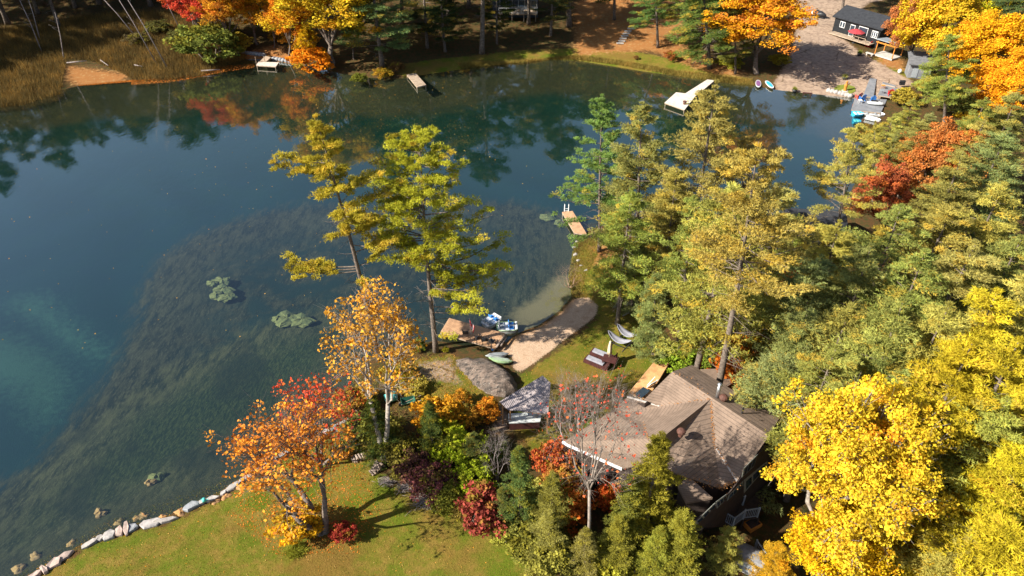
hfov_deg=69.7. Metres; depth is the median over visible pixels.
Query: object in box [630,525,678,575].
cedar tree
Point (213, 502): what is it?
rock
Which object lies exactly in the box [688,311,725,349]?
shrub
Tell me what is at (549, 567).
shrub
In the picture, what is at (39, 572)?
wall stone
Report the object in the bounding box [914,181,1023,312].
pine tree
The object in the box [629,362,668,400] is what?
deck
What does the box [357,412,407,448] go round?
shrub
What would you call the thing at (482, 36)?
pine tree
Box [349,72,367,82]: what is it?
shrub
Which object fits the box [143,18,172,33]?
shrub
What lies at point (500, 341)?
log
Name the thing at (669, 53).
shrub
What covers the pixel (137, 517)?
rock
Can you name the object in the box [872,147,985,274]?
pine tree
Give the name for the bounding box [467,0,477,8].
pine tree
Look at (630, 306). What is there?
pine tree
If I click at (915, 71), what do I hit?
door
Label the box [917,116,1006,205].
pine tree
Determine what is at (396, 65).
shrub
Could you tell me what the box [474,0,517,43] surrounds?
pine tree
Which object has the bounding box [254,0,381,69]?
maple tree
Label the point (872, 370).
tree
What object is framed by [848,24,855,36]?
door
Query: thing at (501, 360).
kayak
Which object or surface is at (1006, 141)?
pine tree
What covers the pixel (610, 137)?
pine tree
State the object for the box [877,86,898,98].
platform
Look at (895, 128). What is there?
pine tree
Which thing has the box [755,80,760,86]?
paddle board
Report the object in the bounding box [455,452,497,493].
shrub
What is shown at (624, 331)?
hammock
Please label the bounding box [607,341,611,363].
parasol
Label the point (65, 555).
wall stone
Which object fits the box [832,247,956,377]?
pine tree
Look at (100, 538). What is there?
wall stone
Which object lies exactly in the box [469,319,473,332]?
flag
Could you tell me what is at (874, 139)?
pine tree
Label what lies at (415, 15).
pine tree
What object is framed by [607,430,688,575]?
cedar tree
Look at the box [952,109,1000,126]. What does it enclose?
shrub
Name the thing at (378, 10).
pine tree
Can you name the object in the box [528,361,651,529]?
maple tree
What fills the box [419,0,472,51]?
pine tree
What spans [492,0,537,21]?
cottage
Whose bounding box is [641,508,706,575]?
cedar tree
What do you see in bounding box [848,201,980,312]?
pine tree
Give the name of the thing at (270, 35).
shrub
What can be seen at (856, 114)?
boat
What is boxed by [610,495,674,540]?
shrub
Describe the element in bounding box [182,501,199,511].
wall stone
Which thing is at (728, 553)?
pine tree
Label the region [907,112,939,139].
pine tree
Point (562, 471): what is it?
shrub
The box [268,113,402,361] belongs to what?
pine tree
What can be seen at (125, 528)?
wall stone
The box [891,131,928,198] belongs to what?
oak tree
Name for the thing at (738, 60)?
shrub
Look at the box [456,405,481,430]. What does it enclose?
shrub
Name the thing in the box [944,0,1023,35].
maple tree
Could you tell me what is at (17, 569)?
rock
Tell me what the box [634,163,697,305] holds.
pine tree
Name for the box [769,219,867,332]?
pine tree
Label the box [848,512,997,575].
pine tree
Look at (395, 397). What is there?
drum
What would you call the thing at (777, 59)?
shrub
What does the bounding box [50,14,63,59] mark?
dead tree
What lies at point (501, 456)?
shrub
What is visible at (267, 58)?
dock ramp
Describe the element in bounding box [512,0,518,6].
window
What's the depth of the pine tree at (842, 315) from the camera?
49.89 m
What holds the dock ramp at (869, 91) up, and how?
on the rocky shore
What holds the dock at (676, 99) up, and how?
in the lake water
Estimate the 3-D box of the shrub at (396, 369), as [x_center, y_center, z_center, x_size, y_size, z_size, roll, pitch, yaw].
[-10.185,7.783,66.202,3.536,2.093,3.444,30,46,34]
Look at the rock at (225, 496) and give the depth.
56.88 m
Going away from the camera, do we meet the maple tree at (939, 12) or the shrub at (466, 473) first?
the shrub at (466, 473)
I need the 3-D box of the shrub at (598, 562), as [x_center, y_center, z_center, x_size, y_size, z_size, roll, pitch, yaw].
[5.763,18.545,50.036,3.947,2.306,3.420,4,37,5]
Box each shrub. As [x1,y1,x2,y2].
[120,31,151,44]
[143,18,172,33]
[162,22,246,63]
[164,29,180,39]
[209,20,240,32]
[219,32,253,48]
[263,498,323,546]
[267,30,284,41]
[277,29,320,49]
[285,45,333,73]
[328,519,358,544]
[330,384,378,415]
[332,410,382,451]
[336,446,353,460]
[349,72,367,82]
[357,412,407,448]
[372,66,393,78]
[376,359,417,388]
[379,430,424,467]
[387,61,405,71]
[389,454,415,483]
[392,446,441,486]
[400,375,427,396]
[404,459,459,508]
[408,393,468,435]
[411,337,425,352]
[417,409,465,450]
[424,478,466,516]
[425,425,489,477]
[441,346,448,351]
[449,498,471,523]
[453,387,472,403]
[453,480,516,538]
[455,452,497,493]
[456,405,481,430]
[472,396,501,423]
[485,522,523,546]
[488,440,510,462]
[505,512,562,563]
[514,477,550,522]
[515,537,583,575]
[529,435,576,474]
[538,458,585,491]
[558,486,599,539]
[568,539,614,575]
[591,475,622,512]
[597,541,632,575]
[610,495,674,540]
[611,254,649,280]
[642,216,665,258]
[656,341,701,372]
[663,50,681,60]
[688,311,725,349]
[695,346,718,368]
[706,335,754,395]
[713,54,744,69]
[732,313,774,351]
[767,54,792,65]
[889,87,926,106]
[911,76,940,93]
[931,93,984,113]
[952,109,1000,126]
[960,61,988,78]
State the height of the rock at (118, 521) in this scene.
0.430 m
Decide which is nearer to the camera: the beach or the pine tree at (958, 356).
the pine tree at (958, 356)
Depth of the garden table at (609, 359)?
67.57 m
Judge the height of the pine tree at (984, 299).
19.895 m
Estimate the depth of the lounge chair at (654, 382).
64.09 m
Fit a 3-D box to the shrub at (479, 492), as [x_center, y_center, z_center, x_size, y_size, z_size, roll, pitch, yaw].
[-1.913,15.932,52.408,4.934,3.921,4.275,24,43,29]
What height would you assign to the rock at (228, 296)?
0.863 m
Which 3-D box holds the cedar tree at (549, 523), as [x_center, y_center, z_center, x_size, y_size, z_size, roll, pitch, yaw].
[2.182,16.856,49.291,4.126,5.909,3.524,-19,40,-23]
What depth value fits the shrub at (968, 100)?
112.01 m
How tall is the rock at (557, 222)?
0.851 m
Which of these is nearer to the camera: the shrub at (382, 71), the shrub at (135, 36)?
the shrub at (382, 71)
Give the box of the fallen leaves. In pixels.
[37,247,644,575]
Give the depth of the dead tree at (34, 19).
137.99 m
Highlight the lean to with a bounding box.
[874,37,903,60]
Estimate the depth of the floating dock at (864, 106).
117.42 m
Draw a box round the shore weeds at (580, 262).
[350,236,597,425]
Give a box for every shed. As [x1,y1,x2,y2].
[735,541,767,575]
[904,50,936,79]
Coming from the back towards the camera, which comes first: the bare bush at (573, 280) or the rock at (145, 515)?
the bare bush at (573, 280)
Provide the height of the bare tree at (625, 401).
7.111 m
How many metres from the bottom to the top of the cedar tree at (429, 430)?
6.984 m
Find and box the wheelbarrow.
[398,395,421,406]
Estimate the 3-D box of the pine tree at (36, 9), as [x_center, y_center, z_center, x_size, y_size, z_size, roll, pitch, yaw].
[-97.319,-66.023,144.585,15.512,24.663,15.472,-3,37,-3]
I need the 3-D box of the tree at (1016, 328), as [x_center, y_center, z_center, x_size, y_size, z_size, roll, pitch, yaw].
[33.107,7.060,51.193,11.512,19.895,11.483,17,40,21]
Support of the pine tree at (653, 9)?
on the ground at (594, 26)
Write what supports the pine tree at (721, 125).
on the ground at (594, 26)
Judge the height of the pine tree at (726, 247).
26.942 m
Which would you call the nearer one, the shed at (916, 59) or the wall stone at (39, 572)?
the wall stone at (39, 572)
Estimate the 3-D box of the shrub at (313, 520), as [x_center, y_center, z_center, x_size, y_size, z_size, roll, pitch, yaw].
[-15.209,16.793,52.720,3.762,2.998,4.342,21,41,26]
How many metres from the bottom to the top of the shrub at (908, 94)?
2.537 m
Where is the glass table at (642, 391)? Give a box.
[635,387,648,398]
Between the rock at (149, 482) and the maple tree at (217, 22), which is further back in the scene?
the maple tree at (217, 22)
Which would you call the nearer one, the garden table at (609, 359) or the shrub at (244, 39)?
the garden table at (609, 359)
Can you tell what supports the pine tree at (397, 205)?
on the ground at (594, 26)
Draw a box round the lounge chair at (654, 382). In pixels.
[647,377,657,387]
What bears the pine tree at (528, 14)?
on the ground at (594, 26)
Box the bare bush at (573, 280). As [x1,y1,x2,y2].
[555,261,587,289]
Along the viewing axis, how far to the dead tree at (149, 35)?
127.79 m
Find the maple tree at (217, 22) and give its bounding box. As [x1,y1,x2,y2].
[198,1,228,23]
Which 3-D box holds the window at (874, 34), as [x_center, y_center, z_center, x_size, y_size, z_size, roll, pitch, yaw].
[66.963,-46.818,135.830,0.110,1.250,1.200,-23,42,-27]
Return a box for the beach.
[496,298,598,370]
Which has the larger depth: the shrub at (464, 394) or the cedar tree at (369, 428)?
the shrub at (464, 394)
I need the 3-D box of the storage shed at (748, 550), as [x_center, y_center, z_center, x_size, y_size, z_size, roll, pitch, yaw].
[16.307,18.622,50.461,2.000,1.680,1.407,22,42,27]
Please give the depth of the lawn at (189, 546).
54.51 m
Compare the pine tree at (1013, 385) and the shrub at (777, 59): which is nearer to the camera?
the pine tree at (1013, 385)
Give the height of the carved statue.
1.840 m
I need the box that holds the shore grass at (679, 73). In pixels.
[457,53,755,85]
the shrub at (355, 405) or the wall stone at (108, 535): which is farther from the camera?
the shrub at (355, 405)
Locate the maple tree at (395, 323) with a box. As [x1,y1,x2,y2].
[316,270,426,460]
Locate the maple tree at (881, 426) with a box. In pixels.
[759,372,962,575]
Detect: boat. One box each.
[481,313,501,328]
[497,320,517,333]
[851,111,862,116]
[852,118,860,123]
[861,112,884,116]
[865,115,880,121]
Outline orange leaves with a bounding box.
[225,437,380,555]
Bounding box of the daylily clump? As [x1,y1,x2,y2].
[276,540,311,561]
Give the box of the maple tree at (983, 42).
[942,8,1023,100]
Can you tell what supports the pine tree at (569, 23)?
on the ground at (594, 26)
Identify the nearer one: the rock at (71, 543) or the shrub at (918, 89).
the rock at (71, 543)
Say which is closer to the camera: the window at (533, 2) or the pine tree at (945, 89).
the pine tree at (945, 89)
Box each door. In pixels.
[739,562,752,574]
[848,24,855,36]
[911,66,919,77]
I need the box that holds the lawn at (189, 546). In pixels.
[41,48,910,575]
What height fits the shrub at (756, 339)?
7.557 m
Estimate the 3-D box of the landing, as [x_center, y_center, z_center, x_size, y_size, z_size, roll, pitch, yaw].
[17.000,17.013,53.980,4.752,2.330,1.977,-22,42,-27]
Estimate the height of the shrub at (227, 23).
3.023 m
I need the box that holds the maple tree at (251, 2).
[224,0,269,44]
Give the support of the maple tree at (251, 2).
on the ground at (594, 26)
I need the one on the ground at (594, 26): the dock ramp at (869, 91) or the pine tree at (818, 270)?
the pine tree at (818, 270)
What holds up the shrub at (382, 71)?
on the ground at (594, 26)
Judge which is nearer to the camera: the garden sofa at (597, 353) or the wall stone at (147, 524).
the wall stone at (147, 524)
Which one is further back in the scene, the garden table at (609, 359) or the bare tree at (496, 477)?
the garden table at (609, 359)
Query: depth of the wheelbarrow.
64.17 m
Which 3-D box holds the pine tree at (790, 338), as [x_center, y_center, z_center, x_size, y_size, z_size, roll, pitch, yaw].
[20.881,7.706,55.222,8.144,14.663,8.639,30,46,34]
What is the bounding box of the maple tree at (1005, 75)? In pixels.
[968,46,1023,131]
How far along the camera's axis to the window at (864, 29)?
137.25 m
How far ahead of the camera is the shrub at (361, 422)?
59.47 m
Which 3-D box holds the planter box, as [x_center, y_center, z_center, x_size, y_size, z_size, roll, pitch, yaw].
[17.465,17.264,53.456,1.100,0.650,0.800,-18,40,-23]
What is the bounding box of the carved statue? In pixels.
[841,81,849,91]
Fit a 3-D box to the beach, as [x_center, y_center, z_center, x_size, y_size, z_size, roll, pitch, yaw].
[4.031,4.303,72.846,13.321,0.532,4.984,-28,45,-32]
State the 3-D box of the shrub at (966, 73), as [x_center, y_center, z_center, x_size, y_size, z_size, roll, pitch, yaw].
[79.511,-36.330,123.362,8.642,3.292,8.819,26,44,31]
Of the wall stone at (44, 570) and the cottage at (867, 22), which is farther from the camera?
the cottage at (867, 22)
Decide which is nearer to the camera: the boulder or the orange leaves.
the orange leaves
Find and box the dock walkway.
[685,80,714,98]
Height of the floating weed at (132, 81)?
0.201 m
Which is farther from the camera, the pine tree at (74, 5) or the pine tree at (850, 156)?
the pine tree at (74, 5)
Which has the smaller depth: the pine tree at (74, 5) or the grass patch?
the grass patch
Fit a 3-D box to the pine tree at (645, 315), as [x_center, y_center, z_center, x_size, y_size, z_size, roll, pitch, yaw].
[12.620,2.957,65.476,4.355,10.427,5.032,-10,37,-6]
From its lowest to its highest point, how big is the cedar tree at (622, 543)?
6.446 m
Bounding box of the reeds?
[0,7,246,106]
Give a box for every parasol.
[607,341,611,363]
[848,29,864,43]
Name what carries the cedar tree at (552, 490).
on the ground at (594, 26)
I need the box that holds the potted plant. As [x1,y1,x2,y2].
[856,49,862,55]
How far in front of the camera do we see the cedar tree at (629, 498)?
48.24 m
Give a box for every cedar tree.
[358,394,399,471]
[416,400,453,466]
[491,486,517,541]
[497,445,540,535]
[513,508,577,575]
[529,469,578,542]
[553,526,600,575]
[590,514,638,575]
[594,473,649,575]
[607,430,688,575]
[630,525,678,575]
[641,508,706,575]
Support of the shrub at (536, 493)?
on the ground at (594, 26)
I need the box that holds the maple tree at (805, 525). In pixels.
[778,494,903,575]
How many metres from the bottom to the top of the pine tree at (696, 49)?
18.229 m
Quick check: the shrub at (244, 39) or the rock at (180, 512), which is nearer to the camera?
the rock at (180, 512)
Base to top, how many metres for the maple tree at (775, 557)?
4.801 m
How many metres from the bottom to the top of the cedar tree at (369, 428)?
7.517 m
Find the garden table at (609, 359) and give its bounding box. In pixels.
[602,354,617,368]
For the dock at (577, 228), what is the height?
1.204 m
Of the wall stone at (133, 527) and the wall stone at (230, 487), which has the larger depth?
the wall stone at (230, 487)
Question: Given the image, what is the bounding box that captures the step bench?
[882,82,895,87]
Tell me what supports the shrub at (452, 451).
on the ground at (594, 26)
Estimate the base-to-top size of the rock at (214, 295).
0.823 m
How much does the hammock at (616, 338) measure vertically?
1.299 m
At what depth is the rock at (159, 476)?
59.66 m
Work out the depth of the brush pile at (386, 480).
57.12 m
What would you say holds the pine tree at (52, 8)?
on the ground at (594, 26)
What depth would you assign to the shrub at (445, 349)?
70.03 m
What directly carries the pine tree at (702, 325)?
on the ground at (594, 26)
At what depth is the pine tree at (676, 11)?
139.68 m
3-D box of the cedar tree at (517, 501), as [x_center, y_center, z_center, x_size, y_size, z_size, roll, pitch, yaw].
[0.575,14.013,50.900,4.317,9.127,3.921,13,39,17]
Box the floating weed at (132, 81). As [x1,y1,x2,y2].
[79,64,253,85]
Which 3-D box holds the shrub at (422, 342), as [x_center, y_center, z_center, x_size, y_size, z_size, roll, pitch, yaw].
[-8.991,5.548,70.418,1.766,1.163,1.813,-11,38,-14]
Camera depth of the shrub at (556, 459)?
55.71 m
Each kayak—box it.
[485,352,508,356]
[489,356,512,363]
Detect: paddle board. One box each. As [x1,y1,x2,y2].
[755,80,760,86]
[765,81,773,87]
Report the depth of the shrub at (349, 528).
52.28 m
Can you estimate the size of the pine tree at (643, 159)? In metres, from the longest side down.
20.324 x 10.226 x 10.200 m
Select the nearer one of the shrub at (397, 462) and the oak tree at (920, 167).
the shrub at (397, 462)
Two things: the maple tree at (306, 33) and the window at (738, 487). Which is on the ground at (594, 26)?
the maple tree at (306, 33)
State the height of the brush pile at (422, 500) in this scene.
0.688 m
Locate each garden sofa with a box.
[583,354,610,370]
[589,348,616,359]
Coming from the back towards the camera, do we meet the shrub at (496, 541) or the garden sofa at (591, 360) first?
the garden sofa at (591, 360)
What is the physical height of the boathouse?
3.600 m
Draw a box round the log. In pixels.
[496,334,505,347]
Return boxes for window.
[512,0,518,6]
[518,0,524,6]
[531,0,536,6]
[695,503,716,523]
[716,495,726,507]
[727,481,742,500]
[742,454,757,476]
[744,461,767,492]
[839,21,845,27]
[857,26,868,37]
[871,30,877,38]
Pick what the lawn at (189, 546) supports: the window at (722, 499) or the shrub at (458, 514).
the shrub at (458, 514)
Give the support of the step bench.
on the platform
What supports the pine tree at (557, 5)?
on the ground at (594, 26)
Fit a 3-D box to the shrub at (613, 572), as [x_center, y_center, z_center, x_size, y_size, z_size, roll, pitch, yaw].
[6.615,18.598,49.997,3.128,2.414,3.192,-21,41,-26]
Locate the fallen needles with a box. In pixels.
[643,373,740,490]
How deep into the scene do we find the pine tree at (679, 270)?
61.91 m
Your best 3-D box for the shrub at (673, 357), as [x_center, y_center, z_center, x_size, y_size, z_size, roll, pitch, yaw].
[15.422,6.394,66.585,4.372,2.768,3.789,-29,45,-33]
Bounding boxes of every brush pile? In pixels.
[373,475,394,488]
[391,480,412,495]
[405,494,435,515]
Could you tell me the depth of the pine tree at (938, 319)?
45.80 m
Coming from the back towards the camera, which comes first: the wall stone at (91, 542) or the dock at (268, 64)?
the dock at (268, 64)
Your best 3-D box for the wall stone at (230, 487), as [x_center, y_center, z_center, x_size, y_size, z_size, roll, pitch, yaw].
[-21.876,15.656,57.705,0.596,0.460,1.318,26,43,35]
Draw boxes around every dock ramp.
[260,56,270,61]
[863,78,876,97]
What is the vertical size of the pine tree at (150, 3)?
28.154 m
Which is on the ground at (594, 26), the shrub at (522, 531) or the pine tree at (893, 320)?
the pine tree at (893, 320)
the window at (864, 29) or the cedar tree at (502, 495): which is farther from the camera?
the window at (864, 29)
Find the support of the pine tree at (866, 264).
on the ground at (594, 26)
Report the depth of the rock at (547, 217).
93.16 m
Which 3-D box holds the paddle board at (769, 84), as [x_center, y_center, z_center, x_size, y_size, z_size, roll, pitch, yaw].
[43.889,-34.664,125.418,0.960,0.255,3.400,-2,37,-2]
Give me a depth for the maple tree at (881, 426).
41.40 m
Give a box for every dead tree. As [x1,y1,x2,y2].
[19,0,41,50]
[28,0,39,36]
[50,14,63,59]
[105,1,137,39]
[119,0,156,62]
[128,0,167,68]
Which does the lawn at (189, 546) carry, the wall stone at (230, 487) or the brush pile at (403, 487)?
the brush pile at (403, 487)
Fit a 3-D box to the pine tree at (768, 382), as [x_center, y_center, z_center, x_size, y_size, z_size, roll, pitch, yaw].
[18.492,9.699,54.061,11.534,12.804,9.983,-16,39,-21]
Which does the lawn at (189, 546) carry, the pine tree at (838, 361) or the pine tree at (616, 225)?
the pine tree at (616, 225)
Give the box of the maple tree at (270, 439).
[199,377,366,551]
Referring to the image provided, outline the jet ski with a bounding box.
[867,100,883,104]
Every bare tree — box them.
[475,427,510,484]
[540,364,602,447]
[604,385,646,415]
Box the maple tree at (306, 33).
[294,23,316,65]
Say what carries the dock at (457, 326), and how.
in the lake water
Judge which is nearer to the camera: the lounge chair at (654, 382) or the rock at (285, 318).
the lounge chair at (654, 382)
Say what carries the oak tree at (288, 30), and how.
on the ground at (594, 26)
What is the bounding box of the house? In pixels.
[562,365,778,539]
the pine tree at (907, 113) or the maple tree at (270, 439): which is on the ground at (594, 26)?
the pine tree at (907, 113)
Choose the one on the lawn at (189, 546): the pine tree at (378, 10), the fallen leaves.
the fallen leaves
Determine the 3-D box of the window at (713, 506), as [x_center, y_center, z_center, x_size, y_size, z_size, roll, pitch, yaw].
[12.754,14.837,48.303,2.443,0.731,0.076,-28,45,-32]
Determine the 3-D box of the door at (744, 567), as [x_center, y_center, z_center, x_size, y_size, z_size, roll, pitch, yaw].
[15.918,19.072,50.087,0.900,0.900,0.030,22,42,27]
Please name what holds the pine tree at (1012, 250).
on the ground at (594, 26)
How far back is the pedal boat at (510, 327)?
73.01 m
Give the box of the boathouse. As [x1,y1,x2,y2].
[783,208,847,245]
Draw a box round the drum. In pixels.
[384,391,397,401]
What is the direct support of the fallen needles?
on the house
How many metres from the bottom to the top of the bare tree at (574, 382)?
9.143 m
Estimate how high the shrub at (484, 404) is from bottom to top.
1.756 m
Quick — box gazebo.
[500,375,550,433]
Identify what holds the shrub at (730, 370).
on the ground at (594, 26)
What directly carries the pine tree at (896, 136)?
on the ground at (594, 26)
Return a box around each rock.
[11,563,25,573]
[30,551,42,560]
[66,538,75,546]
[94,508,107,518]
[113,518,123,524]
[133,515,140,521]
[139,512,149,519]
[144,479,156,485]
[147,472,165,481]
[173,507,184,515]
[206,281,217,286]
[209,291,222,299]
[209,497,220,504]
[211,276,230,285]
[213,283,235,293]
[217,292,237,302]
[221,492,232,500]
[272,316,280,322]
[275,310,295,326]
[291,312,316,327]
[539,213,556,221]
[554,219,565,226]
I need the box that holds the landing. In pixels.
[725,493,765,529]
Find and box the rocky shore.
[495,0,913,428]
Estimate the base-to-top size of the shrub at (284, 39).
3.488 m
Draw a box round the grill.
[899,80,905,84]
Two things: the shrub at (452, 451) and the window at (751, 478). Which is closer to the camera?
the window at (751, 478)
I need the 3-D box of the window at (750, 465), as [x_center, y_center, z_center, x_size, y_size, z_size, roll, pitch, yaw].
[16.169,12.146,50.072,1.526,1.285,0.076,-28,45,-32]
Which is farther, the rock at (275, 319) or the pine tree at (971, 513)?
the rock at (275, 319)
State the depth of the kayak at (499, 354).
68.99 m
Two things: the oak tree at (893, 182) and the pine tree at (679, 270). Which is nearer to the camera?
the pine tree at (679, 270)
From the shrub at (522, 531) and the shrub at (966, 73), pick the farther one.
the shrub at (966, 73)
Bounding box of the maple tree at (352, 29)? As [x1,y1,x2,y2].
[342,10,365,59]
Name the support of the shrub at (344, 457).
on the lawn at (189, 546)
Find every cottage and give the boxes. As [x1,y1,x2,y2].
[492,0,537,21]
[829,5,891,47]
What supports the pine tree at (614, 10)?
on the ground at (594, 26)
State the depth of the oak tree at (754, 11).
119.59 m
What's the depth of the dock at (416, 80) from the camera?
126.35 m
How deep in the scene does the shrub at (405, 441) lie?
58.00 m
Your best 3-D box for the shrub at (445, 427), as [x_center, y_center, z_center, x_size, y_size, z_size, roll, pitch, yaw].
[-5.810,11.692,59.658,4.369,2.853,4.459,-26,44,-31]
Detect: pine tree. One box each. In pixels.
[0,0,12,25]
[31,0,42,13]
[45,0,60,27]
[69,0,77,8]
[147,0,153,6]
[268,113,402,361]
[333,0,420,67]
[352,124,513,353]
[394,0,456,48]
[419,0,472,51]
[458,431,488,478]
[462,0,497,54]
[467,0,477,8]
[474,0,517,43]
[527,0,530,24]
[529,0,573,35]
[548,93,640,252]
[566,0,571,27]
[582,186,676,325]
[587,101,684,263]
[594,0,615,20]
[609,240,652,314]
[627,0,686,47]
[629,272,674,363]
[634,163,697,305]
[637,79,758,281]
[645,195,715,360]
[648,181,789,369]
[658,0,724,34]
[665,0,752,69]
[685,133,821,383]
[704,524,744,575]
[705,183,819,336]
[716,0,758,73]
[717,131,771,268]
[718,350,819,514]
[734,305,829,435]
[737,253,842,362]
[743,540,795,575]
[759,301,872,465]
[760,344,862,502]
[761,241,898,368]
[767,296,940,486]
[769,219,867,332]
[773,213,804,275]
[802,123,890,271]
[828,203,931,315]
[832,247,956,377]
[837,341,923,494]
[847,332,1012,541]
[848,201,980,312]
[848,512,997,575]
[857,120,892,201]
[858,301,973,489]
[859,114,906,168]
[861,453,1023,575]
[872,130,904,170]
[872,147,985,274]
[878,239,1020,335]
[881,506,1023,575]
[884,98,919,142]
[884,117,934,195]
[884,335,1023,535]
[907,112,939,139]
[909,434,1023,571]
[910,33,979,125]
[911,234,1023,392]
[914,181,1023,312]
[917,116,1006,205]
[917,286,1023,456]
[924,390,1023,522]
[931,97,998,183]
[934,127,1023,252]
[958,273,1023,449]
[967,89,1023,183]
[981,165,1023,235]
[988,0,1023,57]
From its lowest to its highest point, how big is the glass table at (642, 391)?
0.410 m
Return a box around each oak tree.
[157,0,222,26]
[189,0,264,47]
[258,2,284,47]
[262,0,308,55]
[700,0,818,73]
[843,154,922,246]
[881,0,931,50]
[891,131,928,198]
[897,116,989,192]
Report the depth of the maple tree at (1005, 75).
103.67 m
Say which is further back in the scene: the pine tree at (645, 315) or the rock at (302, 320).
the rock at (302, 320)
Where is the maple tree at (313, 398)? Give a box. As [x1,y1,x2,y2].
[266,367,366,468]
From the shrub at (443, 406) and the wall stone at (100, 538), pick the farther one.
the shrub at (443, 406)
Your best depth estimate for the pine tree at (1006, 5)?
122.53 m
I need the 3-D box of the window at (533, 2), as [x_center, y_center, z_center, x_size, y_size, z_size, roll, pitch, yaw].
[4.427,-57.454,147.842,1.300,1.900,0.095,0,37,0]
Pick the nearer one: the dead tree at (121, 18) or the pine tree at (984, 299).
the pine tree at (984, 299)
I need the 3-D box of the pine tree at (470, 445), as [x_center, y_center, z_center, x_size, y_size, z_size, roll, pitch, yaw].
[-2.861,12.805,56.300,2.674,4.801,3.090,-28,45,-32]
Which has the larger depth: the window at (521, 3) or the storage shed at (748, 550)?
the window at (521, 3)
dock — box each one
[256,62,279,72]
[407,73,425,93]
[440,318,504,350]
[562,211,586,236]
[664,92,695,115]
[851,98,886,113]
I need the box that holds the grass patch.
[834,84,854,93]
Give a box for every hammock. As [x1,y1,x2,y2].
[608,330,631,351]
[617,324,633,344]
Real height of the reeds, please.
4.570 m
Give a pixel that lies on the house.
(740, 444)
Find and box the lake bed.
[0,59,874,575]
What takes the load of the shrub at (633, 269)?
on the ground at (594, 26)
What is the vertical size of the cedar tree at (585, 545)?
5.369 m
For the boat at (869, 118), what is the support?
on the lake water
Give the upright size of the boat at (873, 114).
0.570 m
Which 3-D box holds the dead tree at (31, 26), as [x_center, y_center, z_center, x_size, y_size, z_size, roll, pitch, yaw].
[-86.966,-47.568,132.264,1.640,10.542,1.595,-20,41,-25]
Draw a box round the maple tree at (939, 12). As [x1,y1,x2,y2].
[888,0,997,70]
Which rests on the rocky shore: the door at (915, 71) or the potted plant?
the potted plant
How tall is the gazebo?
3.880 m
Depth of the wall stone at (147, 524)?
54.79 m
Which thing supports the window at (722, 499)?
in the house
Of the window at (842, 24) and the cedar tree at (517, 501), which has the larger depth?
the window at (842, 24)
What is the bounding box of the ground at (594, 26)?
[0,0,1023,575]
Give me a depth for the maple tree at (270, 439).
48.34 m
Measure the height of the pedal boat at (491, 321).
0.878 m
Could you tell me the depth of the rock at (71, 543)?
53.85 m
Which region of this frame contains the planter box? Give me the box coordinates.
[743,519,762,532]
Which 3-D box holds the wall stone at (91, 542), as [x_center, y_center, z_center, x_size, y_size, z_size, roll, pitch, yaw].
[-30.691,18.648,53.626,1.293,0.499,0.426,-27,46,-29]
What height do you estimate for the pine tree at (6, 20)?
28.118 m
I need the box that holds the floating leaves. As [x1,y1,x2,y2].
[2,82,522,339]
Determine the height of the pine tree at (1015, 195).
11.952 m
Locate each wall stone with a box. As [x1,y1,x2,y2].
[29,569,42,575]
[39,565,48,574]
[46,557,61,569]
[52,550,74,560]
[81,538,97,549]
[96,534,102,541]
[102,529,115,541]
[115,524,123,536]
[123,521,128,536]
[128,523,138,532]
[139,517,160,529]
[153,516,178,523]
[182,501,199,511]
[206,495,219,502]
[225,481,239,492]
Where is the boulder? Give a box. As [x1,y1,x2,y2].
[455,358,517,397]
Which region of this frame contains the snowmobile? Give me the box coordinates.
[811,10,825,18]
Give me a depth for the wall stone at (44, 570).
51.66 m
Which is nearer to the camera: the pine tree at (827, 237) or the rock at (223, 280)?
the pine tree at (827, 237)
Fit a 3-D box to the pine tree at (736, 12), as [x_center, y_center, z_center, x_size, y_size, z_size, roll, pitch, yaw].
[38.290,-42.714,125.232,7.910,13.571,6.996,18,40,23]
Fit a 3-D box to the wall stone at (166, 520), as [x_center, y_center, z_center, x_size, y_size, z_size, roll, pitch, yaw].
[-25.921,17.480,55.174,1.784,0.547,0.388,-7,37,-15]
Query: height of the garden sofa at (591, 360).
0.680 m
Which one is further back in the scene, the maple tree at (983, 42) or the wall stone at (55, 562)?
the maple tree at (983, 42)
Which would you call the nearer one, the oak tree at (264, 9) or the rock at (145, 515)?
the rock at (145, 515)
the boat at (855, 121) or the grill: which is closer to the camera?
the boat at (855, 121)
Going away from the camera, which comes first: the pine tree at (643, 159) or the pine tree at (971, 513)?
the pine tree at (971, 513)
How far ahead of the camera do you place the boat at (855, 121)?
113.31 m

